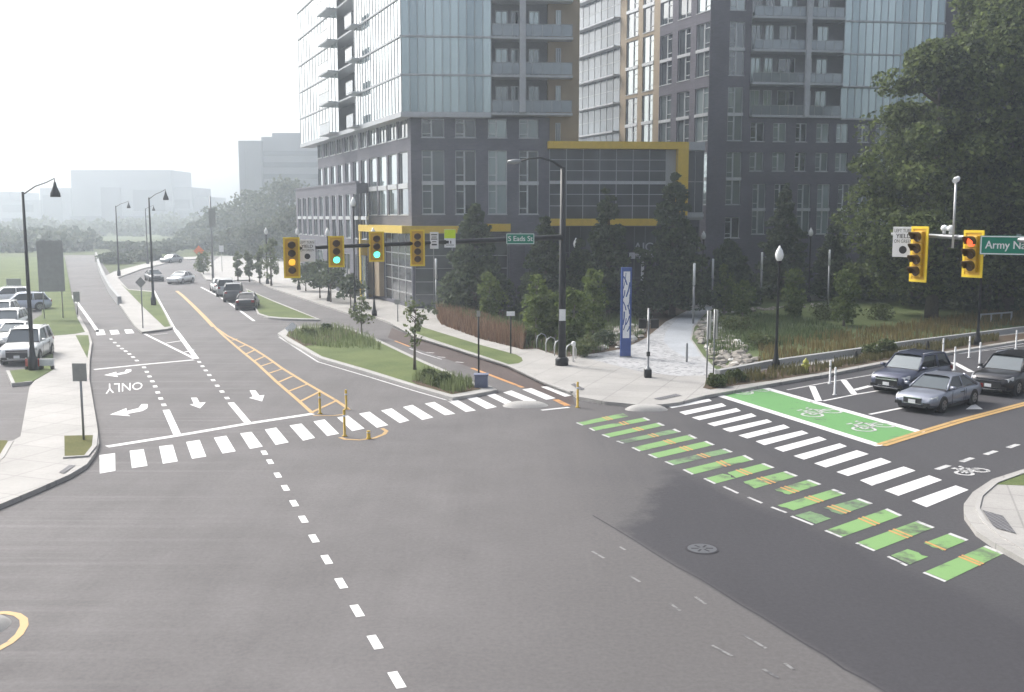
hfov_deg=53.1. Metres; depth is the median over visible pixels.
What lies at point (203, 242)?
hazy tree
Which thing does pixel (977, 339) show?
post lamp
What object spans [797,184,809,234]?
window
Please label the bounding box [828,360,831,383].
flexible post
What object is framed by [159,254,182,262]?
moving car
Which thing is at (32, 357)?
street lamp
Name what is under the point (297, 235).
post lamp
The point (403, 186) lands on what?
window
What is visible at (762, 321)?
meadow grass
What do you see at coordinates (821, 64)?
balcony door
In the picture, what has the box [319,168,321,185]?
window
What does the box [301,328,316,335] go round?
shrub
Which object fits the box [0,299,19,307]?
parked car
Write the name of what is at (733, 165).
window
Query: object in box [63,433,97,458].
kerb
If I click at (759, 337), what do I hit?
shrub
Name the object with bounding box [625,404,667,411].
traffic island
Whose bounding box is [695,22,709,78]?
window
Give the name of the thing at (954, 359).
flexible post
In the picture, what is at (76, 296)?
road sign
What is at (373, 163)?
window
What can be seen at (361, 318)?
street tree
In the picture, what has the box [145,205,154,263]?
street lamp
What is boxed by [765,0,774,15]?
balcony door
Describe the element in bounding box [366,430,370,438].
flexible post
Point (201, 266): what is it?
columnar tree
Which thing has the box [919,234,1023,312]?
broadleaf tree
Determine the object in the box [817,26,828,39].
balcony door
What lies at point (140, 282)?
warning sign
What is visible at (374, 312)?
post lamp
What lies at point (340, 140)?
window
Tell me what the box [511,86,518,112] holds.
balcony door
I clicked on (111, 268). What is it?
ground
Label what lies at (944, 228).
arm sensor
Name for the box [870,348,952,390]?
waiting car
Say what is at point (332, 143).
window
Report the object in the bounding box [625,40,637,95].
window
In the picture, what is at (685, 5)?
window
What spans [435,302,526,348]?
ornamental grass
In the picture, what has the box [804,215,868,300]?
pyramidal tree
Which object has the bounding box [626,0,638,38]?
window
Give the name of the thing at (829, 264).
light column
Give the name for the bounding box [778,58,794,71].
balcony door
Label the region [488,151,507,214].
window
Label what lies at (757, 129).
window
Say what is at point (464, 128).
window
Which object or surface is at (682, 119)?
window
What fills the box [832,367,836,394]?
flexible post
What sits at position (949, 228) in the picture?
arm sensor
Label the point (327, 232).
post lamp
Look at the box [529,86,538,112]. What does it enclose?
balcony door
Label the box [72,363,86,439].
road sign
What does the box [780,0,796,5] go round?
balcony door
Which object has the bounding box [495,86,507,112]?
balcony door
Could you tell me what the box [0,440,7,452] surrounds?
lawn
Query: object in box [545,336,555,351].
bicycle rack
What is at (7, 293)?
parked car
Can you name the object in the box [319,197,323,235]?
window
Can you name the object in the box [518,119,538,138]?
window
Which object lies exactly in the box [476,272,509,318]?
young tree
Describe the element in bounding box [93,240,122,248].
hazy tree
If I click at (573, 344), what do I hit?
bollard light
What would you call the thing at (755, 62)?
balcony door
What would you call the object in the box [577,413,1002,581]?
green crossing bars
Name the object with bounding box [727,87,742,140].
window
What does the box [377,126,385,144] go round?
window
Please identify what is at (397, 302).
road sign
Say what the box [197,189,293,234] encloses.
hazy tree
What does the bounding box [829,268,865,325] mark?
young tree
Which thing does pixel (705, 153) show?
window
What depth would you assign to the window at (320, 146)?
122.30 m
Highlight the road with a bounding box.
[0,255,1023,691]
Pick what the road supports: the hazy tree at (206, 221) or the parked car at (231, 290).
the parked car at (231, 290)
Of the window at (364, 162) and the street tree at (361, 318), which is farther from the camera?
the window at (364, 162)
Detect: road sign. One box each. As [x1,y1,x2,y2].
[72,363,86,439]
[73,292,79,314]
[219,246,223,260]
[395,300,399,321]
[430,232,438,248]
[477,311,479,372]
[507,311,514,353]
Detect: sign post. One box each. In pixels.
[706,310,711,381]
[713,309,717,371]
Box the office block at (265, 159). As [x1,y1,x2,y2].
[238,133,317,223]
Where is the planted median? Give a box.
[278,326,496,400]
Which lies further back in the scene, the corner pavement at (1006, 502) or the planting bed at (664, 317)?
the planting bed at (664, 317)
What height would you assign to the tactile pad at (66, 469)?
0.001 m
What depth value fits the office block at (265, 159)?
396.48 m
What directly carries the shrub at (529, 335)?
on the planting bed at (664, 317)
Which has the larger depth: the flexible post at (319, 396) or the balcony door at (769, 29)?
the balcony door at (769, 29)
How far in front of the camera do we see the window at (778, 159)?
107.53 m
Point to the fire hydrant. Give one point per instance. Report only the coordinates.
(805, 364)
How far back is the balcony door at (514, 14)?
88.60 m
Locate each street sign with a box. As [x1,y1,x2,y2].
[506,232,533,243]
[979,234,1023,254]
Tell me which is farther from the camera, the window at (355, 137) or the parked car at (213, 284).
the parked car at (213, 284)
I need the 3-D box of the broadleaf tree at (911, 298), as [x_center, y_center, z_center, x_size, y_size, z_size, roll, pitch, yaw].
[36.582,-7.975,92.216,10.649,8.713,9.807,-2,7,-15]
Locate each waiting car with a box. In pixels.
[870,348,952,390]
[895,370,982,412]
[971,348,1023,396]
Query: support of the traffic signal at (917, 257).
attached to the signal mast at (949, 236)
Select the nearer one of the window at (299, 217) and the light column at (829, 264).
the light column at (829, 264)
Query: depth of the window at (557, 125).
89.55 m
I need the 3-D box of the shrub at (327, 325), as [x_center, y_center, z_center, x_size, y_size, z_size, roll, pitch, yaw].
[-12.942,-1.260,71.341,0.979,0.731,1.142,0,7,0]
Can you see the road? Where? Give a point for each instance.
(460, 545)
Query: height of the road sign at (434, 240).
0.780 m
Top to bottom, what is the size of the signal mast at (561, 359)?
11.152 m
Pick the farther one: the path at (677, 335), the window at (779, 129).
the window at (779, 129)
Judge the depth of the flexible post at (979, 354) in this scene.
55.68 m
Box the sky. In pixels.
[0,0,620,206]
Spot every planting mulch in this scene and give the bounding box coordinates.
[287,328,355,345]
[412,380,480,393]
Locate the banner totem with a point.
(625, 311)
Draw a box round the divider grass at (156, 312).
[121,284,169,326]
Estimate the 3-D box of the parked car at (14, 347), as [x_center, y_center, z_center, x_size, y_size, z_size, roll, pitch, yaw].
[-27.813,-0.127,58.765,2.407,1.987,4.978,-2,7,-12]
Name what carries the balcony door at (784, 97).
in the apartment block at (765, 101)
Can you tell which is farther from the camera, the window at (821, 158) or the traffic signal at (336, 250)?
the window at (821, 158)
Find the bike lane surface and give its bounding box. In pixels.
[388,328,574,404]
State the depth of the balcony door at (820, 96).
108.52 m
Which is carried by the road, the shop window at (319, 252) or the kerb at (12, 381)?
the kerb at (12, 381)
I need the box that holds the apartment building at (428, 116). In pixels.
[295,0,579,307]
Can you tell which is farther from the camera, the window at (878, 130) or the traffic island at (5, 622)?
the window at (878, 130)
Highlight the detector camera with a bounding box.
[951,176,959,247]
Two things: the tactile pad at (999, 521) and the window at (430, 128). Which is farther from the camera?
the window at (430, 128)
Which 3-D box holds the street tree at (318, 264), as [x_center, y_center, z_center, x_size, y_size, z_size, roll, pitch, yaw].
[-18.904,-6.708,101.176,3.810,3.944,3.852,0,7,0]
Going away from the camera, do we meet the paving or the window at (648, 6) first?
the paving
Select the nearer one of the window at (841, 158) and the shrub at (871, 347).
the shrub at (871, 347)
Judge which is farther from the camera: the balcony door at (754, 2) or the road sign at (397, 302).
the balcony door at (754, 2)
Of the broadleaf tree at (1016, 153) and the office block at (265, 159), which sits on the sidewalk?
the broadleaf tree at (1016, 153)
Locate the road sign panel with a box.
[36,240,64,318]
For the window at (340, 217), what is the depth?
108.82 m
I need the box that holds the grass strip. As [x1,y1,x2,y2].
[416,326,522,363]
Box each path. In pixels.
[106,256,196,333]
[664,306,711,356]
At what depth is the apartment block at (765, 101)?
107.64 m
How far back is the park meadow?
74.53 m
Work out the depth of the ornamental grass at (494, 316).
71.41 m
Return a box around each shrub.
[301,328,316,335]
[319,323,333,331]
[419,368,437,380]
[430,371,450,386]
[522,327,534,343]
[576,335,595,356]
[590,328,615,345]
[631,307,652,318]
[706,372,727,386]
[718,314,756,332]
[725,368,747,381]
[746,331,778,348]
[809,302,837,319]
[861,343,881,353]
[862,302,895,319]
[875,338,896,351]
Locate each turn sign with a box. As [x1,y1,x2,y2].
[300,240,314,261]
[892,227,910,256]
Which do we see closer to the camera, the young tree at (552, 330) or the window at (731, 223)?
the young tree at (552, 330)
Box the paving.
[581,306,715,375]
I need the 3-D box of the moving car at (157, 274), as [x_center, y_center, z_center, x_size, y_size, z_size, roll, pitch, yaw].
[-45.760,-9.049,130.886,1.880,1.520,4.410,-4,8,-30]
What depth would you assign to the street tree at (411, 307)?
53.69 m
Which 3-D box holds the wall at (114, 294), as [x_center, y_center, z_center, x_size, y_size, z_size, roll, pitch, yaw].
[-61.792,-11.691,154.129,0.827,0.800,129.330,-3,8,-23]
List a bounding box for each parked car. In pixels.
[0,285,25,299]
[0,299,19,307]
[0,307,27,326]
[0,321,27,346]
[0,323,53,364]
[8,291,51,310]
[210,278,217,292]
[216,277,233,296]
[223,282,243,301]
[235,292,259,309]
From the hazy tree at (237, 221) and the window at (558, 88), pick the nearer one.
the window at (558, 88)
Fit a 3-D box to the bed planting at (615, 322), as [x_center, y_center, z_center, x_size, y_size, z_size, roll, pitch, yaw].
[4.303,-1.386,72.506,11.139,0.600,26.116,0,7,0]
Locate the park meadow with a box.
[692,290,1023,368]
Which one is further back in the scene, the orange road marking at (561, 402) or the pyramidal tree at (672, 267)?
the pyramidal tree at (672, 267)
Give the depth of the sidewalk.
54.52 m
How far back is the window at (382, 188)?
97.73 m
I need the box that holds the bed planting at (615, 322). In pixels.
[505,310,644,354]
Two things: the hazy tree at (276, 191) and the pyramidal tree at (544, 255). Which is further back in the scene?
the hazy tree at (276, 191)
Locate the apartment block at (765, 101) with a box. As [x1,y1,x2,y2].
[579,0,1022,290]
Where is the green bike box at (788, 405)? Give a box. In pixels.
[725,389,921,444]
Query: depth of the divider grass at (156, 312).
92.87 m
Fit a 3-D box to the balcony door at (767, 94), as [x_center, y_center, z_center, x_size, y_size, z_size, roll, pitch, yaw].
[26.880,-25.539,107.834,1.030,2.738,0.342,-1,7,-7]
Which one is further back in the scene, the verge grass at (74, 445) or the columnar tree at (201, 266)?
the columnar tree at (201, 266)
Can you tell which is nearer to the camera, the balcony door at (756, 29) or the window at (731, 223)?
the balcony door at (756, 29)
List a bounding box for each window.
[298,198,301,234]
[303,198,306,234]
[308,198,311,234]
[314,197,317,235]
[317,249,322,271]
[318,145,321,158]
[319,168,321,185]
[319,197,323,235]
[323,143,327,157]
[325,167,328,184]
[325,196,329,235]
[330,141,334,155]
[332,166,335,183]
[332,195,336,235]
[338,139,341,153]
[338,195,342,235]
[339,164,342,182]
[342,253,349,275]
[344,136,349,152]
[346,163,349,181]
[346,194,350,238]
[352,134,357,150]
[354,161,357,180]
[354,194,360,238]
[357,255,368,298]
[360,132,365,148]
[361,193,368,239]
[362,160,366,182]
[368,129,375,146]
[369,158,377,215]
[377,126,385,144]
[378,156,386,215]
[388,123,396,141]
[388,154,397,215]
[397,120,407,139]
[398,151,408,215]
[421,119,444,137]
[422,150,444,214]
[454,119,475,137]
[455,150,475,214]
[488,119,507,138]
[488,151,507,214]
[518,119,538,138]
[518,151,538,214]
[555,86,560,99]
[555,123,560,140]
[556,10,560,23]
[556,48,560,61]
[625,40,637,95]
[625,97,636,141]
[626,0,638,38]
[641,94,652,141]
[642,34,653,91]
[643,0,654,33]
[658,95,670,141]
[659,33,671,86]
[660,0,672,26]
[676,91,689,141]
[677,28,690,82]
[678,0,690,20]
[694,87,708,141]
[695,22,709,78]
[696,0,710,14]
[703,152,706,204]
[724,217,739,238]
[725,152,740,204]
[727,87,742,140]
[728,22,744,75]
[730,0,745,10]
[749,152,763,171]
[750,123,764,141]
[751,184,764,234]
[771,153,785,171]
[773,123,785,141]
[773,184,784,227]
[794,153,805,171]
[796,123,806,142]
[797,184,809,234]
[815,153,827,171]
[815,184,829,234]
[816,124,828,142]
[834,153,846,171]
[836,124,848,142]
[836,184,848,234]
[856,184,868,234]
[857,124,868,142]
[875,124,886,142]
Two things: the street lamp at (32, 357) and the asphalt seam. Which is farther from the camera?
the street lamp at (32, 357)
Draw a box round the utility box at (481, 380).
[474,373,488,387]
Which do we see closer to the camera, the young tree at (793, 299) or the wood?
the young tree at (793, 299)
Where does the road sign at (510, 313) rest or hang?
on the grass strip
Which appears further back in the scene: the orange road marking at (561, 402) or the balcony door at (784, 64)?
the balcony door at (784, 64)
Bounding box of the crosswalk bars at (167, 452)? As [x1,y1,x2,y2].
[99,386,967,506]
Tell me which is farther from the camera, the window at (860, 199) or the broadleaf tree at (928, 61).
the window at (860, 199)
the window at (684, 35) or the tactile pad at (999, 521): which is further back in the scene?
the window at (684, 35)
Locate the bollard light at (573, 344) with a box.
[571,341,575,361]
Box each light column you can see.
[435,259,436,308]
[692,263,695,323]
[711,259,713,305]
[760,252,762,303]
[827,250,830,305]
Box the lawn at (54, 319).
[0,257,84,382]
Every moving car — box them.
[144,269,163,281]
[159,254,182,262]
[166,271,194,283]
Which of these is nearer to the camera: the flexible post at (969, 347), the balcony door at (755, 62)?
the flexible post at (969, 347)
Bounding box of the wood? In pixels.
[0,211,205,252]
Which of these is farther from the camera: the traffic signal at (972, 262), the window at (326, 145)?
the window at (326, 145)
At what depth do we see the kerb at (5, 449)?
35.51 m
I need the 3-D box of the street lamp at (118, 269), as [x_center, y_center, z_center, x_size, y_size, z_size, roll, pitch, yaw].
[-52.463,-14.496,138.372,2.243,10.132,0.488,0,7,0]
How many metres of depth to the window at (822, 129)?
107.73 m
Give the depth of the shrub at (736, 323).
70.88 m
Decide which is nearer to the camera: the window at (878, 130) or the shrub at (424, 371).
the shrub at (424, 371)
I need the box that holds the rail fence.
[980,311,1012,321]
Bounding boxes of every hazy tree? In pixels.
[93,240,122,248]
[95,250,137,263]
[109,240,141,252]
[131,248,163,260]
[134,239,183,252]
[160,236,198,248]
[172,220,203,238]
[180,201,244,236]
[187,233,219,251]
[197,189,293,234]
[209,226,260,254]
[232,217,290,257]
[236,174,309,236]
[261,204,296,258]
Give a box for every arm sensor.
[941,225,947,233]
[947,225,952,233]
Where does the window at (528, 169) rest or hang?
in the apartment building at (428, 116)
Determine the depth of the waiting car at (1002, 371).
47.44 m
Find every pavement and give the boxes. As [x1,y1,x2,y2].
[0,316,98,508]
[964,469,1023,564]
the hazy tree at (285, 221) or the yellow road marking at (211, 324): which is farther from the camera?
the hazy tree at (285, 221)
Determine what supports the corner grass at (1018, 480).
on the corner pavement at (1006, 502)
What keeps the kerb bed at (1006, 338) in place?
on the sidewalk
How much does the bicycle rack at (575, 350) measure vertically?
0.934 m
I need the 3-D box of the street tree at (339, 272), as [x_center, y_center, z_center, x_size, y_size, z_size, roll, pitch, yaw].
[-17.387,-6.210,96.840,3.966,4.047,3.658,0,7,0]
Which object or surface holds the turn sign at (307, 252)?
attached to the signal mast at (561, 359)
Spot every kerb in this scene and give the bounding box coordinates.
[0,441,12,459]
[6,370,32,386]
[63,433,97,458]
[390,323,572,391]
[975,471,1023,550]
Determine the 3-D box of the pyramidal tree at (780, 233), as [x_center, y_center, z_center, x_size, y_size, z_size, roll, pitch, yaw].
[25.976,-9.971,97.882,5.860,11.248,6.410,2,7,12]
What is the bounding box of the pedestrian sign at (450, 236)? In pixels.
[444,229,455,247]
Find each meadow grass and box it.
[703,311,846,356]
[758,304,1023,361]
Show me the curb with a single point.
(287, 319)
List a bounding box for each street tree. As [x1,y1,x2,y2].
[291,262,322,290]
[301,258,336,297]
[309,260,346,301]
[335,273,369,307]
[348,296,374,327]
[402,297,428,369]
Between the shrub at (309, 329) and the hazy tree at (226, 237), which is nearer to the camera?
the shrub at (309, 329)
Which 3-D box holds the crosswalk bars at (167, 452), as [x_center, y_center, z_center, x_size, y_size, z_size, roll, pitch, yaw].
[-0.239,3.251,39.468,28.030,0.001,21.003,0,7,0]
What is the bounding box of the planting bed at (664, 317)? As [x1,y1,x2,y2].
[486,306,691,356]
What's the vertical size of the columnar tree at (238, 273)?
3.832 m
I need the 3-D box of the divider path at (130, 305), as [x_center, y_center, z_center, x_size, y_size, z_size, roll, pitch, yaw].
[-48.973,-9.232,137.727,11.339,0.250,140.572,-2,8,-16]
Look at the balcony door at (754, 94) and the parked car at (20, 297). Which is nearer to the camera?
the parked car at (20, 297)
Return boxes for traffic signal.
[283,237,300,277]
[328,236,344,266]
[369,231,383,261]
[410,230,424,265]
[906,226,928,282]
[961,230,984,277]
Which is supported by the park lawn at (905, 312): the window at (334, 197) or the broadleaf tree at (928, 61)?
the broadleaf tree at (928, 61)
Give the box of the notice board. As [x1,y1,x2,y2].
[6,279,20,286]
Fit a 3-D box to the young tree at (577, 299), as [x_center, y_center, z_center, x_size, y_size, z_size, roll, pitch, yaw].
[3.702,-1.667,61.602,2.301,3.902,2.027,0,7,0]
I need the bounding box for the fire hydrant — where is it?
[802,358,809,372]
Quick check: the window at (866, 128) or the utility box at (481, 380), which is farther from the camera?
the window at (866, 128)
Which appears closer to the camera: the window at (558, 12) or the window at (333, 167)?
the window at (558, 12)
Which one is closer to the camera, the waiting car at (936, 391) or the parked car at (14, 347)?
the waiting car at (936, 391)
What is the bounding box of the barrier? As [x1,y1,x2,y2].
[25,359,54,369]
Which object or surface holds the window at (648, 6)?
in the apartment block at (765, 101)
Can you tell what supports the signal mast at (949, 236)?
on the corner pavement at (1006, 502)
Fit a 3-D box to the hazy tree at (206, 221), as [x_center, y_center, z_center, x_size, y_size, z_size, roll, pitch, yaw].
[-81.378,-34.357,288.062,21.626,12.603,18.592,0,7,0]
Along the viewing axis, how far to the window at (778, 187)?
107.94 m
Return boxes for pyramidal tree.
[421,203,518,316]
[509,215,574,313]
[566,238,605,314]
[581,187,643,316]
[632,172,724,315]
[700,238,766,305]
[754,183,813,300]
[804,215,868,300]
[852,225,908,300]
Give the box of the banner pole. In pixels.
[208,196,215,279]
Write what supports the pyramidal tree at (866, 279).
on the park meadow
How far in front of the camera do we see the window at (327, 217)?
114.62 m
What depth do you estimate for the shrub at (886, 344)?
60.37 m
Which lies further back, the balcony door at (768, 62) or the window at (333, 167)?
the window at (333, 167)
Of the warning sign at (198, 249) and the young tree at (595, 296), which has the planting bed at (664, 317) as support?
the young tree at (595, 296)
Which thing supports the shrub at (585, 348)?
on the paving
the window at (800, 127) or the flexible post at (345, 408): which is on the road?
the flexible post at (345, 408)
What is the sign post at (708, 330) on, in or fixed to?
on the sidewalk
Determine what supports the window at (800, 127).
in the apartment block at (765, 101)
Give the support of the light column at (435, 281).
on the planting bed at (664, 317)
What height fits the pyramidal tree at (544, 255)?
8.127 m
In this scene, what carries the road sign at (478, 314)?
on the planted median
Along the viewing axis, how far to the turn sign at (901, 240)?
31.73 m
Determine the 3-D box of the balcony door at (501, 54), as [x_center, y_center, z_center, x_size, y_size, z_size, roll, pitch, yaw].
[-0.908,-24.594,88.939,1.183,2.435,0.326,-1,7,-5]
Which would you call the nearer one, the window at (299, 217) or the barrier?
the barrier
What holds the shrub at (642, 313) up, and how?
on the planting bed at (664, 317)
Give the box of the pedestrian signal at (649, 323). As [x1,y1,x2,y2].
[638,308,658,377]
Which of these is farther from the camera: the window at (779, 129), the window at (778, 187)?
the window at (778, 187)
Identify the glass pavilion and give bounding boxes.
[547,141,704,304]
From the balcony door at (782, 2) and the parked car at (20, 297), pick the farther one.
the balcony door at (782, 2)
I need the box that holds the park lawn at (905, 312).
[756,301,1004,326]
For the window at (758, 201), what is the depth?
107.89 m
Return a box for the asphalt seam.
[592,515,886,691]
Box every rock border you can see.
[597,323,646,350]
[693,311,761,368]
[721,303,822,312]
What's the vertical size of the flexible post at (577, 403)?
1.120 m
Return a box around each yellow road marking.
[0,611,28,649]
[176,291,1023,445]
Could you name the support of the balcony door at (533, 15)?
in the apartment building at (428, 116)
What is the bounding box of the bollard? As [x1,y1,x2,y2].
[686,343,687,361]
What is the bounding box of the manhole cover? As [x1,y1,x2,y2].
[685,543,718,553]
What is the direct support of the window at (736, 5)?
in the apartment block at (765, 101)
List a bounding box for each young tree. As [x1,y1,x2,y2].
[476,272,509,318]
[520,274,558,344]
[543,291,569,339]
[554,286,591,347]
[578,268,609,333]
[713,263,738,314]
[730,279,756,315]
[780,268,807,317]
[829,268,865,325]
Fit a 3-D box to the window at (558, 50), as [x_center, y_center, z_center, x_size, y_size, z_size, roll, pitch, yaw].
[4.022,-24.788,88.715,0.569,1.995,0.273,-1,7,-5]
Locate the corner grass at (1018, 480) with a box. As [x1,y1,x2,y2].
[998,474,1023,484]
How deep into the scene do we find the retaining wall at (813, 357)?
58.82 m
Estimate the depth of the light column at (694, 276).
76.92 m
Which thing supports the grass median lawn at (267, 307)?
on the curb
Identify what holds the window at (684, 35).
in the apartment block at (765, 101)
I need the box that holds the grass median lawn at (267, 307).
[247,290,313,317]
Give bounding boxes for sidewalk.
[200,256,1023,406]
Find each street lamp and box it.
[21,178,60,369]
[115,201,130,275]
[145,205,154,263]
[148,189,168,304]
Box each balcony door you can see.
[495,10,507,22]
[495,48,507,74]
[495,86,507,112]
[511,11,518,22]
[511,49,518,74]
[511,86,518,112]
[529,11,538,36]
[529,49,538,74]
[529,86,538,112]
[749,90,759,114]
[750,57,760,82]
[751,25,761,49]
[752,0,761,15]
[762,90,771,114]
[764,58,772,71]
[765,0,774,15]
[765,25,773,38]
[777,90,793,104]
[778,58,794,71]
[779,25,795,49]
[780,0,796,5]
[815,91,825,115]
[816,59,826,72]
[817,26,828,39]
[818,0,829,6]
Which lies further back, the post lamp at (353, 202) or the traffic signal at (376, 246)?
the post lamp at (353, 202)
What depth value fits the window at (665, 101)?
113.87 m
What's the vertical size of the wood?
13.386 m
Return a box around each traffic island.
[0,615,11,631]
[503,401,547,407]
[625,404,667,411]
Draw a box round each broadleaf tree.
[829,35,1023,317]
[842,210,957,306]
[852,0,1023,311]
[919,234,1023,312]
[992,73,1023,293]
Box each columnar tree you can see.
[193,251,210,273]
[232,251,243,280]
[243,250,254,281]
[253,248,263,282]
[258,237,279,285]
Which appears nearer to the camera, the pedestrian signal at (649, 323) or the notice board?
the pedestrian signal at (649, 323)
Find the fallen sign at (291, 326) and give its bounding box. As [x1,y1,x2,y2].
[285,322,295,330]
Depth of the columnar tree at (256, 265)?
124.42 m
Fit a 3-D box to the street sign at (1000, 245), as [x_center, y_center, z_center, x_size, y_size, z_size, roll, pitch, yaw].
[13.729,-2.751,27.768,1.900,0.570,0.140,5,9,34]
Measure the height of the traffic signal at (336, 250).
1.335 m
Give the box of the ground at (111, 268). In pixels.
[0,231,234,306]
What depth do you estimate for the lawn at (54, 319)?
91.77 m
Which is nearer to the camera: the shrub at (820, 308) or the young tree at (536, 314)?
the young tree at (536, 314)
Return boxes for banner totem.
[619,267,631,356]
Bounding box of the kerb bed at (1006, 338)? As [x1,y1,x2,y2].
[703,333,1023,389]
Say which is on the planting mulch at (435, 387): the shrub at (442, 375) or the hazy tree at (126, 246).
the shrub at (442, 375)
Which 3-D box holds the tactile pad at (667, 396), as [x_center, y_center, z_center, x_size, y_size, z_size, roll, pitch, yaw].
[7.012,2.272,45.895,0.431,0.001,1.763,7,10,43]
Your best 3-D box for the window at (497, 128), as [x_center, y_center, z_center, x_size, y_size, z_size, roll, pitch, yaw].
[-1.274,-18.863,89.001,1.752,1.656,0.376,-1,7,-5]
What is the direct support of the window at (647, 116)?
in the apartment block at (765, 101)
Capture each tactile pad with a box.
[60,465,74,472]
[654,394,680,399]
[983,510,1015,532]
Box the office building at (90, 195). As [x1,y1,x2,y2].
[0,170,225,222]
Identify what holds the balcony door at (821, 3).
in the apartment block at (765, 101)
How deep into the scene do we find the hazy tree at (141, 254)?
187.73 m
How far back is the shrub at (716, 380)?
48.51 m
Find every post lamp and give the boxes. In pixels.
[264,228,268,283]
[295,228,300,289]
[325,228,329,300]
[350,197,356,310]
[371,228,376,315]
[701,231,705,277]
[772,246,783,368]
[806,228,812,301]
[973,255,984,345]
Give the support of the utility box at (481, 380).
on the planted median
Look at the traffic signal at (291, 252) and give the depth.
42.12 m
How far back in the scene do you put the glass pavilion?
90.11 m
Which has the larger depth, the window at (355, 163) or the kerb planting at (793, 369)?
the window at (355, 163)
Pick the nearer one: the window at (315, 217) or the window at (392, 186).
the window at (392, 186)
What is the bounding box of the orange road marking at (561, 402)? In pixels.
[395,341,983,565]
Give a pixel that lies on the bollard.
(686, 352)
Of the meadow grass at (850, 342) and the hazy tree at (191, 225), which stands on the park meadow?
the meadow grass at (850, 342)
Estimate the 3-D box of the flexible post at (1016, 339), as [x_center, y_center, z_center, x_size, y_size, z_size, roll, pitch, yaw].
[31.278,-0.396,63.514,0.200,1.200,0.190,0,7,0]
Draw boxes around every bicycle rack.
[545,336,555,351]
[566,343,576,358]
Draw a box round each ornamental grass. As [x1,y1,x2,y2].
[412,365,474,392]
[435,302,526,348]
[436,300,529,339]
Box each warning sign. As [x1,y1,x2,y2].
[135,277,145,327]
[194,246,203,253]
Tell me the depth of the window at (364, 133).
103.48 m
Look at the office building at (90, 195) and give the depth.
634.38 m
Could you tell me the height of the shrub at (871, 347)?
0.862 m
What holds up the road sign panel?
on the lawn at (54, 319)
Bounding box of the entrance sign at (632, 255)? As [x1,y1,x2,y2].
[629,243,653,295]
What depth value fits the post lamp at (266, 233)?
121.84 m
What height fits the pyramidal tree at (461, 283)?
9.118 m
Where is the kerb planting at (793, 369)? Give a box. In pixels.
[705,332,999,385]
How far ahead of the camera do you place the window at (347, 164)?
110.27 m
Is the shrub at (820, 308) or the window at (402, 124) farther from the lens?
the window at (402, 124)
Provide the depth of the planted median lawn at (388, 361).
58.31 m
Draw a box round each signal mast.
[300,157,568,365]
[891,232,1023,242]
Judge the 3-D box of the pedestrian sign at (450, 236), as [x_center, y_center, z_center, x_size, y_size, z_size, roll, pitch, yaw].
[-2.951,-5.112,48.675,0.540,0.860,0.126,0,7,-3]
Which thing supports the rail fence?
on the park meadow
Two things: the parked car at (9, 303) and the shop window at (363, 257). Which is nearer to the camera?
the parked car at (9, 303)
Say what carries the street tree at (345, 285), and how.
on the sidewalk
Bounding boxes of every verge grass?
[64,435,92,455]
[76,335,89,356]
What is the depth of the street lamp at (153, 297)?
92.67 m
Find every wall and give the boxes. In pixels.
[95,252,121,304]
[715,326,1023,374]
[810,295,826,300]
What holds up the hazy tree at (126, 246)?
on the ground at (111, 268)
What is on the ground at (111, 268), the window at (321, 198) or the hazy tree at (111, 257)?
the hazy tree at (111, 257)
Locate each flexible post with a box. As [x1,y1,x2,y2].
[318,392,321,413]
[342,409,346,436]
[344,389,347,409]
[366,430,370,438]
[575,382,579,407]
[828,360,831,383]
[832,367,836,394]
[953,347,955,370]
[967,336,970,357]
[977,342,981,367]
[1014,330,1017,348]
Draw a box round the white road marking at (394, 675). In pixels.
[72,287,1023,688]
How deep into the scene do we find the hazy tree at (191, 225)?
295.88 m
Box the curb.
[246,289,320,320]
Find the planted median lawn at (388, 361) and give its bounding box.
[286,328,479,393]
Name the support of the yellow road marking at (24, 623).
on the road

